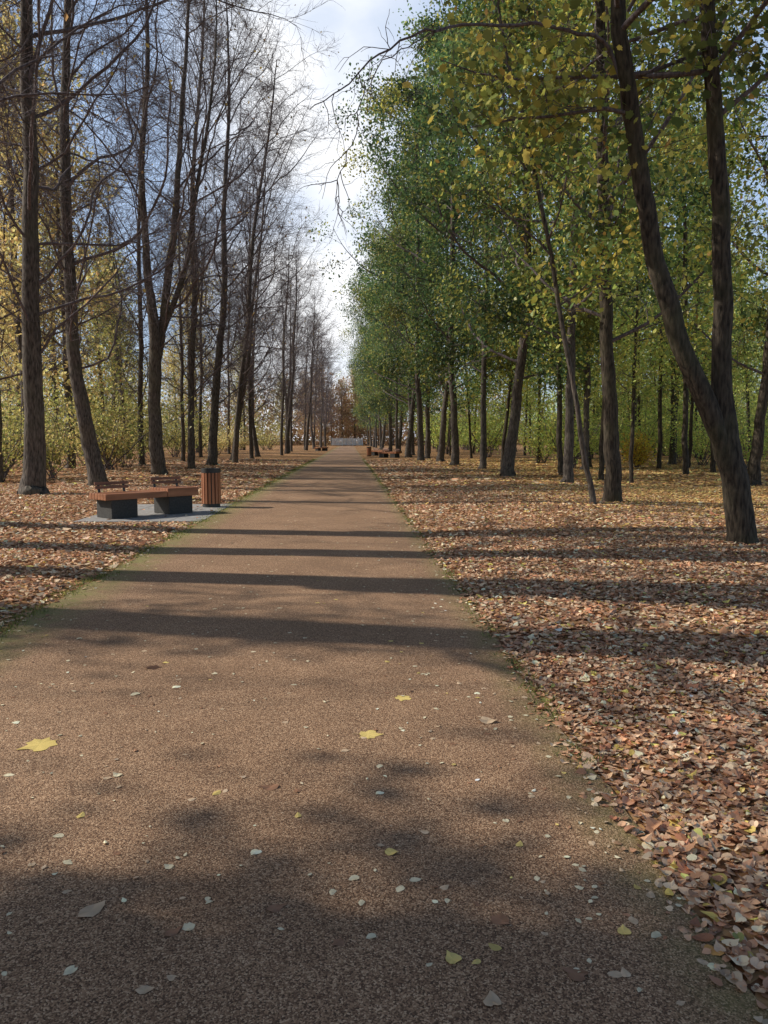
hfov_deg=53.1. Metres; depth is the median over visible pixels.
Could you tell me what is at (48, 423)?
shrub
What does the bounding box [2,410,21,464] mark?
shrub
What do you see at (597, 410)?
slender tree
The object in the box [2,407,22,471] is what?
shrub
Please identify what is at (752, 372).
slender tree
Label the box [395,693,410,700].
fallen leaf
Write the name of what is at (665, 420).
shrub
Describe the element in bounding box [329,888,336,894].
fallen leaf
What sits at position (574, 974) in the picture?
fallen leaf
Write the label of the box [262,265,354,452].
bare tree
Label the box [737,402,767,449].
shrub
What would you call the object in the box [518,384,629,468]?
shrub
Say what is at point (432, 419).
slender tree
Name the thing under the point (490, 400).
slender tree
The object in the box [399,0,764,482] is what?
leafy tree
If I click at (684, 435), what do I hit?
slender tree
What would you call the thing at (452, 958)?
fallen leaf
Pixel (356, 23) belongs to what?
sky
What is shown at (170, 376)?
golden tree
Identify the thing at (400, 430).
leafy tree
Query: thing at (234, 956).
path
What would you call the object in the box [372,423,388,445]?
rusty tree
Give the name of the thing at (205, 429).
shrub
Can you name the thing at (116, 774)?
fallen leaf
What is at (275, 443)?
shrub
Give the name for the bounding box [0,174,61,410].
golden tree
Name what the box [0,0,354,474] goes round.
bare tree
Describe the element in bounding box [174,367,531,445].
wood
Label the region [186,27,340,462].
bare tree
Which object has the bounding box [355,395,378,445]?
rusty tree
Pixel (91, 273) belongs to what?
golden tree
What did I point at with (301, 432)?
rusty tree
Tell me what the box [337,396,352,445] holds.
rusty tree
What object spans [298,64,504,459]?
leafy tree
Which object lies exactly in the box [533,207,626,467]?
slender tree
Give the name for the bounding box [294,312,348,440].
bare tree
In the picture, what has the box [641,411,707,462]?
shrub
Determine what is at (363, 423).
leafy tree
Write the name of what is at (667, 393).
slender tree
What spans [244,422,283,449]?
shrub
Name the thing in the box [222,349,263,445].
golden tree
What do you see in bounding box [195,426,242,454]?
shrub
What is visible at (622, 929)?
fallen leaf
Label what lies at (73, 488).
leaf litter
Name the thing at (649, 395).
slender tree
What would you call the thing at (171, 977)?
fallen leaf
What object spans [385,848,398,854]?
fallen leaf
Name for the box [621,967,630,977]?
fallen leaf
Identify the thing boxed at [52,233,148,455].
golden tree
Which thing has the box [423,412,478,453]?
shrub
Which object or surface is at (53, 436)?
shrub
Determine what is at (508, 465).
leafy tree
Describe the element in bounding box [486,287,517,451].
leafy tree
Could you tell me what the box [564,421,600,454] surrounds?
shrub
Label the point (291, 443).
bare tree
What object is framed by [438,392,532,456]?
shrub
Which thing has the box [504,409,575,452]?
shrub
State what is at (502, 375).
slender tree
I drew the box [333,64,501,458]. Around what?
leafy tree
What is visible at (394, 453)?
park bench
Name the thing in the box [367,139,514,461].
leafy tree
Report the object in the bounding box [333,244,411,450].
leafy tree
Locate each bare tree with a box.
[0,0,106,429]
[0,0,223,228]
[0,0,262,485]
[0,0,265,127]
[0,0,340,494]
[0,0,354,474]
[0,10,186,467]
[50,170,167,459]
[71,2,245,464]
[108,0,305,468]
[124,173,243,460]
[153,0,344,464]
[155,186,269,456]
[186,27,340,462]
[198,235,271,453]
[203,130,335,459]
[205,164,306,458]
[210,266,274,449]
[226,231,324,456]
[258,226,335,454]
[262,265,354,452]
[265,231,345,453]
[266,284,321,451]
[285,278,347,449]
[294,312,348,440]
[294,318,335,448]
[298,310,351,448]
[303,359,345,446]
[312,322,348,446]
[314,351,346,431]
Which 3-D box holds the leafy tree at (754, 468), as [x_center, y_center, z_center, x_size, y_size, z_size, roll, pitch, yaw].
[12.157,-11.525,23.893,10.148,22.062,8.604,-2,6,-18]
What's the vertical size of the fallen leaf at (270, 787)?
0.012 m
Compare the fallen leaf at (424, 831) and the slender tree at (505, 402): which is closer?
the fallen leaf at (424, 831)
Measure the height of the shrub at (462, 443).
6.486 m
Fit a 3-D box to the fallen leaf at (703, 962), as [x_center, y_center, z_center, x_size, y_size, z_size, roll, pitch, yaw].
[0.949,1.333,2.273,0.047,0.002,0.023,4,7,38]
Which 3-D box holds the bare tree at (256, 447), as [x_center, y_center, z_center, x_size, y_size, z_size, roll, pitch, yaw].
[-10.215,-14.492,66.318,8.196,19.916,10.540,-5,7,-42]
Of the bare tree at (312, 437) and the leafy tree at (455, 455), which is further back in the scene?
the bare tree at (312, 437)
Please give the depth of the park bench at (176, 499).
15.64 m
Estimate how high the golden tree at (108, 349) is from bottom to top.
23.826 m
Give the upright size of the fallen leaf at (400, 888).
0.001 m
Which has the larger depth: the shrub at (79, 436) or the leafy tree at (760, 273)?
the leafy tree at (760, 273)
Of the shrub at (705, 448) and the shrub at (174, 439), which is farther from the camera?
the shrub at (174, 439)
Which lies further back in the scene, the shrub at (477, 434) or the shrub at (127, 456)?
the shrub at (477, 434)
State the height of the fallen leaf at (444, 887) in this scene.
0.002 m
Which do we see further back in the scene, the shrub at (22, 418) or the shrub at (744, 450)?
the shrub at (22, 418)
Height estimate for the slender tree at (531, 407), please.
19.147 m
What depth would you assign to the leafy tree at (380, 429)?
131.29 m
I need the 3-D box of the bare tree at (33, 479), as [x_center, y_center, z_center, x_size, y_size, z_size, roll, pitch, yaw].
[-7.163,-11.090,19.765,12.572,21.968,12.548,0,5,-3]
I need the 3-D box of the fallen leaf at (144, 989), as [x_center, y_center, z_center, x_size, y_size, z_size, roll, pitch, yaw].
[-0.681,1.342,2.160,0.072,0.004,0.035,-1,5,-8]
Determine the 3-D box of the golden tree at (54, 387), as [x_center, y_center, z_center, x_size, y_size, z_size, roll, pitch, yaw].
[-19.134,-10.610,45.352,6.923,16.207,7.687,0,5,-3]
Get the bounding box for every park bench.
[89,476,197,518]
[314,446,327,450]
[371,448,389,455]
[378,449,400,457]
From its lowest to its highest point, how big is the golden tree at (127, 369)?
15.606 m
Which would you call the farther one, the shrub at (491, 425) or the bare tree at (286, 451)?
the bare tree at (286, 451)
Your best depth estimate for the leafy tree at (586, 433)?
36.32 m
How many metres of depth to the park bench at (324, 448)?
108.97 m
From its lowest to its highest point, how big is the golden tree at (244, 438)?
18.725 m
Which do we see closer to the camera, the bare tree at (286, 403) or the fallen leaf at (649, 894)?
the fallen leaf at (649, 894)
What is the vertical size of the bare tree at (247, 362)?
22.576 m
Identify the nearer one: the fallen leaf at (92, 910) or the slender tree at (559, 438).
the fallen leaf at (92, 910)
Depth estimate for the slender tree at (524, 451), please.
75.67 m
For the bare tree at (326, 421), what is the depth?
161.27 m
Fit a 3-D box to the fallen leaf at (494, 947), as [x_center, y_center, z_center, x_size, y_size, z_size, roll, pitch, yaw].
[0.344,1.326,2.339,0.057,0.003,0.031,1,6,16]
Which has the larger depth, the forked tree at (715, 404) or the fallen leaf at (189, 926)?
the forked tree at (715, 404)
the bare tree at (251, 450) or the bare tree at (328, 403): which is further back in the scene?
the bare tree at (328, 403)
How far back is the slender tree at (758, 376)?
72.88 m
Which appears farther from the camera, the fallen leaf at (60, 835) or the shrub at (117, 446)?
the shrub at (117, 446)
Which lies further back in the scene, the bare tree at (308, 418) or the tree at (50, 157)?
the bare tree at (308, 418)
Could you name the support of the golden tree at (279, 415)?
on the ground at (300, 453)
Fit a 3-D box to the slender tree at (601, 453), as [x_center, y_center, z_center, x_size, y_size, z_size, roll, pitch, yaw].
[8.905,-9.375,28.649,5.840,16.865,6.210,0,5,-3]
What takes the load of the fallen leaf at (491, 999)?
on the path
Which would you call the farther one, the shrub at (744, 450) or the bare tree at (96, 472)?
the shrub at (744, 450)
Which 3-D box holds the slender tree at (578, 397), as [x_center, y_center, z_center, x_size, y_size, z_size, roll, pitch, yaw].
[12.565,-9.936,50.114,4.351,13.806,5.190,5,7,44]
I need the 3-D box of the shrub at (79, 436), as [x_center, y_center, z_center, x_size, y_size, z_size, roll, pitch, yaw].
[-17.368,-4.449,44.544,5.131,3.654,5.478,1,5,8]
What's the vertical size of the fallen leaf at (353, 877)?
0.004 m
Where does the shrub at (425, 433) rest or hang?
on the ground at (300, 453)
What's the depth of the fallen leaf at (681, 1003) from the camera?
2.11 m
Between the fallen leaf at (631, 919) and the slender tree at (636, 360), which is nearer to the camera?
the fallen leaf at (631, 919)
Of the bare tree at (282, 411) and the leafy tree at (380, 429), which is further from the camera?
the leafy tree at (380, 429)
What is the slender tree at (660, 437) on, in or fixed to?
on the ground at (300, 453)
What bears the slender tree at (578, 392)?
on the ground at (300, 453)
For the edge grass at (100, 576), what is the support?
on the ground at (300, 453)
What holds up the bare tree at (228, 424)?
on the ground at (300, 453)
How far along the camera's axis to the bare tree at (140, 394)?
44.60 m
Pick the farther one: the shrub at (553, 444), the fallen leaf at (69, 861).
the shrub at (553, 444)
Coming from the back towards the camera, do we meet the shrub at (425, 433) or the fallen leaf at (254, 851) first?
the shrub at (425, 433)
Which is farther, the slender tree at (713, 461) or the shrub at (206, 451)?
the shrub at (206, 451)
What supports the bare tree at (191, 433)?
on the ground at (300, 453)
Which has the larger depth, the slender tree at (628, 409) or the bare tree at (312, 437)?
the bare tree at (312, 437)
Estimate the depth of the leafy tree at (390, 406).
81.25 m
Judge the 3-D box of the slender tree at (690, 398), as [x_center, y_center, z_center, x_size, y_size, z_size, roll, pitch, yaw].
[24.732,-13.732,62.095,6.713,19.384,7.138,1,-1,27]
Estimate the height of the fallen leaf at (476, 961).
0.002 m
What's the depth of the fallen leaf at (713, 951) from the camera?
2.32 m
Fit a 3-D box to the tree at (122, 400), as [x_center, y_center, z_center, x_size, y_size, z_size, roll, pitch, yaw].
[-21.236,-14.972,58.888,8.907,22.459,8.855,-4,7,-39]
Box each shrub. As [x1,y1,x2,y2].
[0,372,76,480]
[1,395,52,462]
[2,390,123,479]
[2,396,66,447]
[2,397,64,446]
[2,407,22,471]
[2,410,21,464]
[12,419,76,469]
[43,350,208,469]
[47,404,146,455]
[55,404,135,465]
[58,414,138,469]
[94,406,166,467]
[106,383,210,457]
[145,393,219,456]
[162,405,233,452]
[163,423,206,453]
[195,423,233,452]
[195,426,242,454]
[204,423,246,450]
[231,430,248,449]
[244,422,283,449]
[257,427,284,449]
[404,406,459,448]
[408,393,472,451]
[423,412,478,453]
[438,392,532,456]
[448,409,489,449]
[459,413,501,451]
[461,416,504,450]
[487,405,531,445]
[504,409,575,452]
[517,409,564,462]
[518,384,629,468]
[549,410,600,458]
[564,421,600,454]
[589,388,696,463]
[595,393,682,445]
[599,405,663,460]
[619,426,663,466]
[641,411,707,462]
[642,400,699,455]
[644,394,707,457]
[662,404,750,465]
[698,397,767,469]
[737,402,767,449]
[740,389,767,431]
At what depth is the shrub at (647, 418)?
66.85 m
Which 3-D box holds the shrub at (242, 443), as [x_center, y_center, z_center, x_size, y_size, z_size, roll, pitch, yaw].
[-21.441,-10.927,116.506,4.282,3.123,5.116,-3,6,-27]
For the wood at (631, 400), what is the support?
on the ground at (300, 453)
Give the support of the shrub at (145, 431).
on the ground at (300, 453)
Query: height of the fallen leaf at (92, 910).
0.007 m
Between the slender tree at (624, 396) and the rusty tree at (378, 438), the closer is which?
the slender tree at (624, 396)
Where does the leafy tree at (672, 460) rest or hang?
on the ground at (300, 453)
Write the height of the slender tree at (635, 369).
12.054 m
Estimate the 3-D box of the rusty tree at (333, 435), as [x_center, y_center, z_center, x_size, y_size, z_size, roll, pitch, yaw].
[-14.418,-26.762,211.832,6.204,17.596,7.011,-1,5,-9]
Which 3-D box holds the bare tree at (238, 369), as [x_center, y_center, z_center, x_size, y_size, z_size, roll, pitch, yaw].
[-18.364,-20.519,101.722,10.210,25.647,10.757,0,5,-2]
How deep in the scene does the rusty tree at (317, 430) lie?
207.50 m
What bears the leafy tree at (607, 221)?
on the ground at (300, 453)
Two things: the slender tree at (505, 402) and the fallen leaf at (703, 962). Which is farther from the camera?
the slender tree at (505, 402)
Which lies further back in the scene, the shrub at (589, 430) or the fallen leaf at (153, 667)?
the shrub at (589, 430)
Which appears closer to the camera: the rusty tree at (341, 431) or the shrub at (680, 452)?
the shrub at (680, 452)
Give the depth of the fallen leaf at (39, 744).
3.90 m
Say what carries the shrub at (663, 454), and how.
on the ground at (300, 453)
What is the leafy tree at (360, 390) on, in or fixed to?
on the ground at (300, 453)
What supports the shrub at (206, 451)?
on the ground at (300, 453)
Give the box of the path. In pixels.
[0,446,767,1023]
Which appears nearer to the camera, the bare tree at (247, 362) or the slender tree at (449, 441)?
the bare tree at (247, 362)
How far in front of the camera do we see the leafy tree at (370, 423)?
179.90 m
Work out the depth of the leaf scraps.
3.51 m
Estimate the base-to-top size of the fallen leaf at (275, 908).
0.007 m
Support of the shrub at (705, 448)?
on the ground at (300, 453)
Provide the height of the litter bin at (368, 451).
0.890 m
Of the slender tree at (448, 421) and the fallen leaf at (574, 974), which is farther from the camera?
the slender tree at (448, 421)
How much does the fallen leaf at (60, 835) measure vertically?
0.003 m
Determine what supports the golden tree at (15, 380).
on the ground at (300, 453)
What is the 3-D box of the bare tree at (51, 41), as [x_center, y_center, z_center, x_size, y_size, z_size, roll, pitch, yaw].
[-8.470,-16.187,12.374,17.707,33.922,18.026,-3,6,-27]
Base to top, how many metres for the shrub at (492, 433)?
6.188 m
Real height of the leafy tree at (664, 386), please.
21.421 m
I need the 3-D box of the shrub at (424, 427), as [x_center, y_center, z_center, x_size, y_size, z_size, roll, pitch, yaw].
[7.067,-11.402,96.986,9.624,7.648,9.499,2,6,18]
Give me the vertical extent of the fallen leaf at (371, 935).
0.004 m
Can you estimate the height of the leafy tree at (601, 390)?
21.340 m
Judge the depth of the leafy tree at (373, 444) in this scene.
162.30 m
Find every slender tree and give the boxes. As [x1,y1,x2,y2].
[414,379,441,452]
[422,333,472,455]
[432,360,470,453]
[438,256,487,457]
[456,226,532,452]
[457,313,501,453]
[461,183,553,466]
[461,310,505,422]
[477,55,645,474]
[478,243,542,410]
[488,269,536,417]
[496,277,552,454]
[501,189,582,462]
[501,361,554,453]
[524,357,556,423]
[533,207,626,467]
[540,23,696,479]
[544,286,601,411]
[545,287,599,460]
[547,378,598,421]
[575,138,685,483]
[578,298,617,458]
[589,277,638,415]
[597,179,679,426]
[599,259,671,452]
[613,113,710,468]
[613,297,657,454]
[614,336,645,455]
[617,23,761,473]
[626,331,669,456]
[647,62,767,471]
[649,343,682,448]
[650,178,754,467]
[662,358,694,423]
[663,286,733,457]
[669,219,745,459]
[710,178,767,450]
[732,197,767,409]
[732,259,766,412]
[733,316,767,419]
[740,329,763,376]
[743,319,767,418]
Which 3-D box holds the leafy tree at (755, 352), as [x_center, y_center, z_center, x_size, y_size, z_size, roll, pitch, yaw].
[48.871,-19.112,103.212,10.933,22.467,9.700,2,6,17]
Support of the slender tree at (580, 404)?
on the ground at (300, 453)
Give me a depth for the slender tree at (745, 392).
69.91 m
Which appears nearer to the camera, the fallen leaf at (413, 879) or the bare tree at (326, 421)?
the fallen leaf at (413, 879)
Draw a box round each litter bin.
[201,468,220,506]
[367,447,370,455]
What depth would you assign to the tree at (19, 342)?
31.77 m
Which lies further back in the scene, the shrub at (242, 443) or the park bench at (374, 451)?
the shrub at (242, 443)
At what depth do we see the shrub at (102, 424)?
51.18 m
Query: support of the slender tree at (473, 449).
on the ground at (300, 453)
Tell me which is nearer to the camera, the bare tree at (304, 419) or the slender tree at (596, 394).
the slender tree at (596, 394)
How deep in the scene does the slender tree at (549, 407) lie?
87.00 m
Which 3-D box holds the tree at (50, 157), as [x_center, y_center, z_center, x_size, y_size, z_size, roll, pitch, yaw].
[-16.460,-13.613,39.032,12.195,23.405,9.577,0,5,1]
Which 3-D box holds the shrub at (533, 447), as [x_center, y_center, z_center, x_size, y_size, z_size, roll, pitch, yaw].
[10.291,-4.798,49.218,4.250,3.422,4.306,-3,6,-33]
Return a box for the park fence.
[332,438,362,445]
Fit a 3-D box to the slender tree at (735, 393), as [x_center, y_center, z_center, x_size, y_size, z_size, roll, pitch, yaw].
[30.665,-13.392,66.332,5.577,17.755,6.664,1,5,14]
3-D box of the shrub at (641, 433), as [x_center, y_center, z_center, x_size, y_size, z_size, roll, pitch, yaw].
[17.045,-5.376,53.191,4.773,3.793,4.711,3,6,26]
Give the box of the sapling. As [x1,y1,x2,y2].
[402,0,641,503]
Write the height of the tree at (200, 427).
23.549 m
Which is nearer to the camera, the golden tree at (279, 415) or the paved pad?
the paved pad
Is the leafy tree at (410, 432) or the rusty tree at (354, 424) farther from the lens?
the rusty tree at (354, 424)
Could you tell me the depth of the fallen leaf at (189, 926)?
2.44 m
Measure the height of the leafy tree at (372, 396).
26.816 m
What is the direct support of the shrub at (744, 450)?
on the ground at (300, 453)
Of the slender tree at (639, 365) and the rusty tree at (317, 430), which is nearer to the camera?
the slender tree at (639, 365)
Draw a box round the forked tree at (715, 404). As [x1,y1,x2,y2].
[297,0,767,544]
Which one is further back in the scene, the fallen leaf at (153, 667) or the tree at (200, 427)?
the tree at (200, 427)
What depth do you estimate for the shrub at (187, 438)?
82.29 m
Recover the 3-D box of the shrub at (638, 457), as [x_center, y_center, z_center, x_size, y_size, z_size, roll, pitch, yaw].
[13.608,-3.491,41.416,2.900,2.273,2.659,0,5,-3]
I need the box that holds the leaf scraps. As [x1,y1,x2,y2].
[0,467,682,933]
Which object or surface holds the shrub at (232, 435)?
on the ground at (300, 453)
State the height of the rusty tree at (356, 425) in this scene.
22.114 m
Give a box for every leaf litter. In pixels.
[0,458,310,632]
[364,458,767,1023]
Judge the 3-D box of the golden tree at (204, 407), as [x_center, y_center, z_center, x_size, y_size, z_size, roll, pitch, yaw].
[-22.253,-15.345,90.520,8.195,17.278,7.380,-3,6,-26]
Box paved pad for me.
[73,504,231,521]
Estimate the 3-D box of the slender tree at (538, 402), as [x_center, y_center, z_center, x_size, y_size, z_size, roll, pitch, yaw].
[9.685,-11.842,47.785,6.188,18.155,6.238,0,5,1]
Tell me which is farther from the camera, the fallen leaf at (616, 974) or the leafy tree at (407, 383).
the leafy tree at (407, 383)
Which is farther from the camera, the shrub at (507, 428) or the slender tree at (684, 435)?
the shrub at (507, 428)
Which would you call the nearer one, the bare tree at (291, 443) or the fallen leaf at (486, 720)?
the fallen leaf at (486, 720)
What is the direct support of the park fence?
on the ground at (300, 453)
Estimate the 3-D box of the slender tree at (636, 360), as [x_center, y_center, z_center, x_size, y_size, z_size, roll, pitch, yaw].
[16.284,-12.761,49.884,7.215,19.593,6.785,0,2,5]
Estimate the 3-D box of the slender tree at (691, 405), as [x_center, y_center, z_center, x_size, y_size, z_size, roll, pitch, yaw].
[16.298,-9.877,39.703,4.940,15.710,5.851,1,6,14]
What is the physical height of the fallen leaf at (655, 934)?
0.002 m
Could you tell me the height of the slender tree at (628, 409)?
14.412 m
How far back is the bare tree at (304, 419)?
119.95 m
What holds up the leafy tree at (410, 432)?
on the ground at (300, 453)
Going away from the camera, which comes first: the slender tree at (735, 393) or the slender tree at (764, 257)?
the slender tree at (764, 257)
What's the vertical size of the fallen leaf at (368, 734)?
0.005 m
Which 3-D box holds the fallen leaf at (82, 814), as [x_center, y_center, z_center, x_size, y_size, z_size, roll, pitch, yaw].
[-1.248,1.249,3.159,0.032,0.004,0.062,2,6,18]
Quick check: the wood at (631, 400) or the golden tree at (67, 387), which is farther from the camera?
the wood at (631, 400)
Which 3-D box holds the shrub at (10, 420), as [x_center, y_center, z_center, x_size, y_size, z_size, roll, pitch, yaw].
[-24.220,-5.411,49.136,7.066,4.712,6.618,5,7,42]
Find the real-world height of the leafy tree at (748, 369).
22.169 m
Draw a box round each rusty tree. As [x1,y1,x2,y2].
[293,369,316,440]
[309,364,334,444]
[322,386,339,445]
[332,375,353,445]
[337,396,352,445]
[339,367,368,445]
[345,385,366,445]
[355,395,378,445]
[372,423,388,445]
[382,417,404,444]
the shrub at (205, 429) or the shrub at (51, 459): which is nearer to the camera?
the shrub at (51, 459)
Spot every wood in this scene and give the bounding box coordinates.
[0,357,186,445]
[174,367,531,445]
[517,349,764,447]
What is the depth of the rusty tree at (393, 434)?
210.87 m
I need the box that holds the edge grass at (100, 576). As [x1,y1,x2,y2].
[0,459,627,763]
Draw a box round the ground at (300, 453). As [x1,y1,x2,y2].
[0,441,767,1010]
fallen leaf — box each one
[16,737,60,750]
[53,833,63,836]
[62,859,71,863]
[63,964,78,974]
[69,901,104,922]
[76,812,84,817]
[113,772,121,776]
[130,985,154,993]
[146,665,158,668]
[162,925,182,936]
[164,864,173,868]
[167,975,177,980]
[182,922,194,930]
[250,848,261,854]
[260,784,278,789]
[264,902,287,911]
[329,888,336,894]
[349,875,359,879]
[359,730,381,738]
[366,933,377,938]
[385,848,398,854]
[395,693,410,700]
[396,884,404,891]
[410,877,420,881]
[418,830,428,833]
[440,885,448,889]
[445,950,461,963]
[472,958,481,963]
[478,716,496,723]
[483,990,500,1009]
[488,943,501,950]
[491,913,509,924]
[562,967,589,980]
[607,971,621,977]
[617,924,631,935]
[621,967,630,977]
[628,916,637,924]
[646,891,654,897]
[651,931,661,937]
[676,1001,684,1005]
[697,959,708,964]
[704,944,723,955]
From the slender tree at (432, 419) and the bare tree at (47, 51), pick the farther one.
the slender tree at (432, 419)
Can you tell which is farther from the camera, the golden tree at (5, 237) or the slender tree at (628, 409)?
the slender tree at (628, 409)
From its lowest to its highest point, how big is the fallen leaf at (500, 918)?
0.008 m
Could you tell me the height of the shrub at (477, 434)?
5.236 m
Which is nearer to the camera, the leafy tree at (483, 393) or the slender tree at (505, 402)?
the leafy tree at (483, 393)
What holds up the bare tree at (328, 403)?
on the ground at (300, 453)
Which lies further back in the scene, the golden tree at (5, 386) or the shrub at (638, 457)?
the golden tree at (5, 386)
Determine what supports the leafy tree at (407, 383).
on the ground at (300, 453)
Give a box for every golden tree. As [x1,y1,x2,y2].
[0,0,130,482]
[0,0,133,469]
[0,47,136,468]
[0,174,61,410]
[0,202,85,457]
[0,250,53,419]
[0,338,45,421]
[1,197,124,464]
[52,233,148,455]
[59,241,163,433]
[81,253,147,420]
[102,306,163,445]
[144,210,229,418]
[147,334,207,447]
[165,315,227,451]
[220,336,276,449]
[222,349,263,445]
[267,372,293,439]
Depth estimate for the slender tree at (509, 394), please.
43.70 m
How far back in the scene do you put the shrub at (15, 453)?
28.43 m
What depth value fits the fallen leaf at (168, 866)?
2.79 m
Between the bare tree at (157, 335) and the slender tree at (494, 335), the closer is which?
the bare tree at (157, 335)
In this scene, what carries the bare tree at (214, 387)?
on the ground at (300, 453)
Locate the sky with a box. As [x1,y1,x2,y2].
[0,0,767,440]
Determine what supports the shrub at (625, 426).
on the ground at (300, 453)
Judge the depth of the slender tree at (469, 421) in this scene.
62.08 m
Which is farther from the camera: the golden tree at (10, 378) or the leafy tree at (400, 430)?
the leafy tree at (400, 430)
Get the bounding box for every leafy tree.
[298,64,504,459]
[325,178,449,454]
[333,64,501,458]
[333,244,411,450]
[336,295,398,448]
[338,0,537,464]
[338,299,387,447]
[338,326,381,446]
[343,262,422,448]
[346,306,407,449]
[347,180,454,456]
[347,353,378,445]
[351,239,427,448]
[353,336,387,446]
[358,0,582,468]
[361,261,433,452]
[362,0,669,476]
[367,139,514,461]
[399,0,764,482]
[445,0,767,501]
[454,0,734,469]
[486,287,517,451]
[555,268,659,454]
[593,54,760,464]
[610,0,767,485]
[631,182,742,416]
[710,281,764,413]
[736,290,767,447]
[741,204,767,402]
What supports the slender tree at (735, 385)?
on the ground at (300, 453)
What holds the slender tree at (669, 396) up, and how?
on the ground at (300, 453)
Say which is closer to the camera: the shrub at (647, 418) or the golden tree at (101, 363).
the golden tree at (101, 363)
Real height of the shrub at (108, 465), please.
5.641 m
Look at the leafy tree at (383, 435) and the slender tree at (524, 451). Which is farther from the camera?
the leafy tree at (383, 435)
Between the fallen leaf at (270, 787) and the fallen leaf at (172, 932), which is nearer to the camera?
the fallen leaf at (172, 932)
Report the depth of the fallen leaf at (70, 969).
2.24 m
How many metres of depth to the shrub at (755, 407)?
64.30 m
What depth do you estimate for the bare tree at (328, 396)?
193.16 m
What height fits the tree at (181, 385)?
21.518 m
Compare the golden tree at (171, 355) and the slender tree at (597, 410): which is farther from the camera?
the golden tree at (171, 355)
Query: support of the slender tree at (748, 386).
on the ground at (300, 453)

